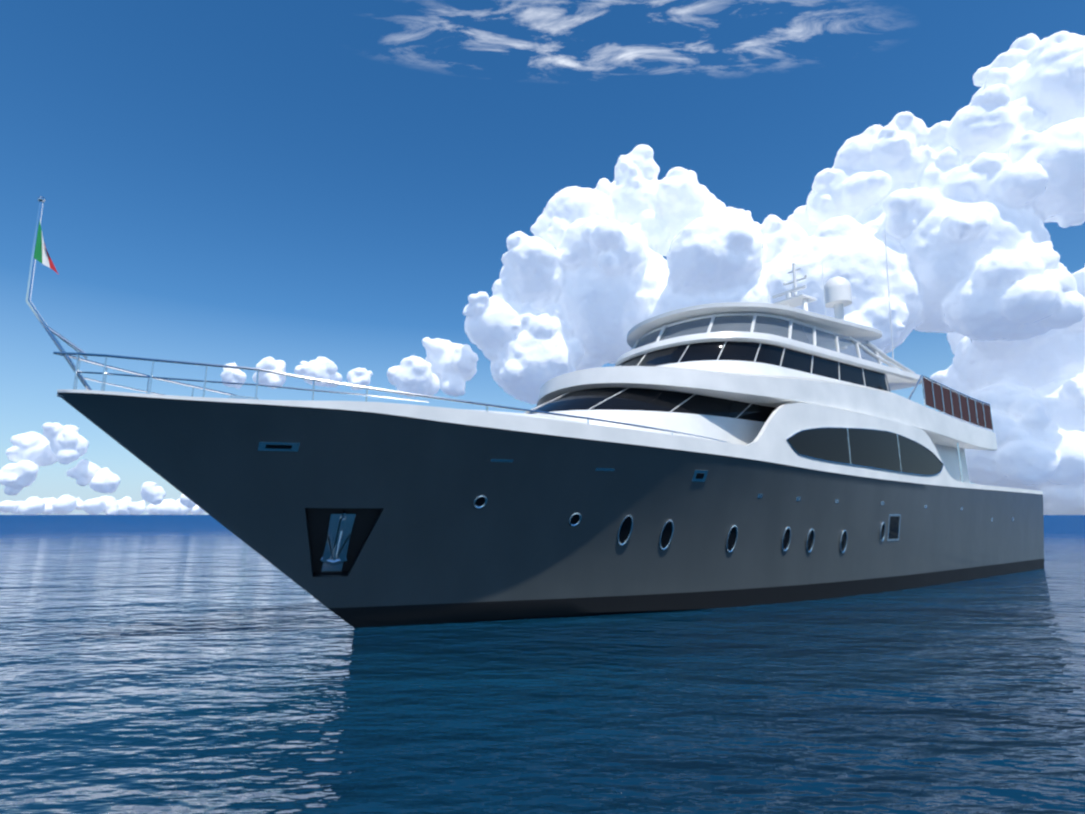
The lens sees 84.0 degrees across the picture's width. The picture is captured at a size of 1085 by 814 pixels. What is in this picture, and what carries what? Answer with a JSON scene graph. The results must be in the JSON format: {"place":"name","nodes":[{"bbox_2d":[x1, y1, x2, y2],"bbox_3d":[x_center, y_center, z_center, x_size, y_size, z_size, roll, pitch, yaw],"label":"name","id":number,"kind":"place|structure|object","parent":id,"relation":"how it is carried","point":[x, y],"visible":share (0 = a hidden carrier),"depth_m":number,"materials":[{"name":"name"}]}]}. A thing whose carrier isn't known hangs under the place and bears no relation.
{"place":"outdoors","nodes":[
{"label":"outdoors","id":0,"kind":"place"},
{"bbox_2d":[0,422,195,507],"bbox_3d":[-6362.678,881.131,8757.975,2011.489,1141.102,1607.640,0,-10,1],"label":"cloud","id":1,"kind":"structure","parent":0,"point":[30,453],"depth_m":8221.66,"materials":[{"name":"white"}]},
{"bbox_2d":[0,495,204,514],"bbox_3d":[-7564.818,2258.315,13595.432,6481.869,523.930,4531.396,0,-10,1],"label":"cloud","id":2,"kind":"structure","parent":0,"point":[67,504],"depth_m":12622.45,"materials":[{"name":"white"}]},
{"bbox_2d":[220,356,372,389],"bbox_3d":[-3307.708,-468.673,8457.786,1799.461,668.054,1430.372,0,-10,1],"label":"cloud","id":3,"kind":"structure","parent":0,"point":[322,368],"depth_m":8331.71,"materials":[{"name":"white"}]},
{"bbox_2d":[0,515,1084,813],"bbox_3d":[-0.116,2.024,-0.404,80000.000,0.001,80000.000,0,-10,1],"label":"sea","id":4,"kind":"structure","parent":0,"point":[180,665],"depth_m":6.92,"materials":[{"name":"liquid"}]},
{"bbox_2d":[57,389,1043,627],"bbox_3d":[5.225,3.381,17.472,30.750,5.918,7.008,7,-12,-34],"label":"yacht hull","id":5,"kind":"object","parent":4,"relation":"on","point":[429,542],"visible":0.83,"depth_m":11.75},
{"bbox_2d":[228,395,257,399],"bbox_3d":[-5.287,0.006,10.611,0.450,0.350,0.320,7,-12,-34],"label":"yacht windlass","id":6,"kind":"object","parent":5,"relation":"on","point":[237,397],"visible":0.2,"depth_m":10.48,"materials":[{"name":"silver metal"}]},
{"bbox_2d":[320,511,355,571],"bbox_3d":[-3.669,2.416,10.781,0.456,1.090,0.743,7,-12,-34],"label":"anchor","id":7,"kind":"object","parent":5,"relation":"in","point":[333,557],"visible":1,"depth_m":10.75,"materials":[{"name":"silver metal"}]},
{"bbox_2d":[26,196,728,442],"bbox_3d":[-2.511,-0.929,12.749,13.033,3.457,6.506,7,-12,-34],"label":"bow railing","id":8,"kind":"object","parent":5,"relation":"attached to","point":[51,331],"visible":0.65,"depth_m":9.54,"materials":[{"name":"silver metal"}]},
{"bbox_2d":[34,221,58,274],"bbox_3d":[-7.642,-2.478,9.335,0.320,0.809,0.082,7,-12,-34],"label":"flag","id":9,"kind":"object","parent":8,"relation":"attached to","point":[41,255],"visible":0.98,"depth_m":9.29,"materials":[{"name":"fabric"}]},
{"bbox_2d":[465,409,589,423],"bbox_3d":[-1.599,0.666,13.112,5.400,0.730,3.800,7,-12,-34],"label":"yacht coachroof","id":10,"kind":"object","parent":5,"relation":"on","point":[554,418],"visible":0.04,"depth_m":12.23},
{"bbox_2d":[258,441,1013,552],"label":"portholes","id":11,"kind":"object","parent":5,"relation":"in","point":[625,528],"visible":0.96,"depth_m":12.81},
{"bbox_2d":[524,387,969,482],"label":"deckhouse wall","id":12,"kind":"structure","parent":5,"relation":"on","point":[708,416],"depth_m":13.67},
{"bbox_2d":[632,312,914,373],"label":"yacht flybridge frames","id":13,"kind":"structure","parent":5,"relation":"on","point":[878,352],"depth_m":17.63,"materials":[{"name":"white metal"}]},
{"bbox_2d":[627,302,881,347],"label":"roof","id":14,"kind":"structure","parent":13,"relation":"on","point":[863,333],"depth_m":16.98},
{"bbox_2d":[635,315,877,362],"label":"windows","id":15,"kind":"structure","parent":13,"relation":"attached to","point":[775,326],"depth_m":16.54,"materials":[{"name":"glass"}]},
{"bbox_2d":[767,229,893,358],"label":"antennas","id":16,"kind":"object","parent":13,"relation":"on","point":[837,292],"visible":0.6,"depth_m":21.13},
{"bbox_2d":[908,375,993,431],"bbox_3d":[12.091,0.400,22.880,6.244,1.429,6.530,7,-12,-34],"label":"railing frame","id":17,"kind":"object","parent":5,"relation":"attached to","point":[940,384],"visible":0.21,"depth_m":20.04,"materials":[{"name":"silver metal"}]},
{"bbox_2d":[923,377,991,429],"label":"railing panels","id":18,"kind":"object","parent":5,"relation":"on","point":[946,400],"visible":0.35,"depth_m":20.21,"materials":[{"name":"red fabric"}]},
{"bbox_2d":[956,443,962,481],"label":"yacht aft poles","id":19,"kind":"object","parent":5,"relation":"on","point":[959,462],"visible":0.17,"depth_m":19.66,"materials":[{"name":"silver metal"}]},
{"bbox_2d":[0,0,1084,514],"label":"sky","id":20,"kind":"structure","parent":0,"point":[243,183],"materials":[{"name":"blue"}]},
{"bbox_2d":[525,341,888,417],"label":"window mullions","id":21,"kind":"object","parent":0,"point":[695,394],"visible":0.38,"depth_m":15.32,"materials":[{"name":"grey metal"}]},
{"bbox_2d":[387,31,1084,403],"bbox_3d":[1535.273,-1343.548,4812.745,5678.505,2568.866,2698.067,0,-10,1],"label":"cloud","id":22,"kind":"structure","parent":0,"point":[973,197],"depth_m":4317.76,"materials":[{"name":"white"}]},
{"bbox_2d":[621,341,889,391],"bbox_3d":[5.983,-0.464,18.697,9.700,1.420,5.320,7,-12,-34],"label":"yacht wheelhouse","id":23,"kind":"object","parent":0,"point":[736,357],"visible":0.17,"depth_m":15.74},
{"bbox_2d":[537,366,997,450],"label":"yacht wing","id":24,"kind":"structure","parent":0,"point":[939,428],"depth_m":14.76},
{"bbox_2d":[615,331,921,390],"bbox_3d":[7.319,-1.067,19.754,11.040,0.260,5.320,7,-12,-34],"label":"yacht flybridge coaming","id":25,"kind":"object","parent":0,"point":[897,379],"visible":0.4,"depth_m":16.59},
{"bbox_2d":[786,427,943,475],"bbox_3d":[8.986,1.177,16.227,7.897,1.167,0.086,7,-12,-34],"label":"side window","id":26,"kind":"structure","parent":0,"point":[881,450],"depth_m":15.95,"materials":[{"name":"black glass"}]},
{"bbox_2d":[930,266,1084,514],"bbox_3d":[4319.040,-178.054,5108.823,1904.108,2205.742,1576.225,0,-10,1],"label":"cloud","id":27,"kind":"structure","parent":0,"point":[1031,391],"depth_m":4658.11,"materials":[{"name":"white"}]}
]}

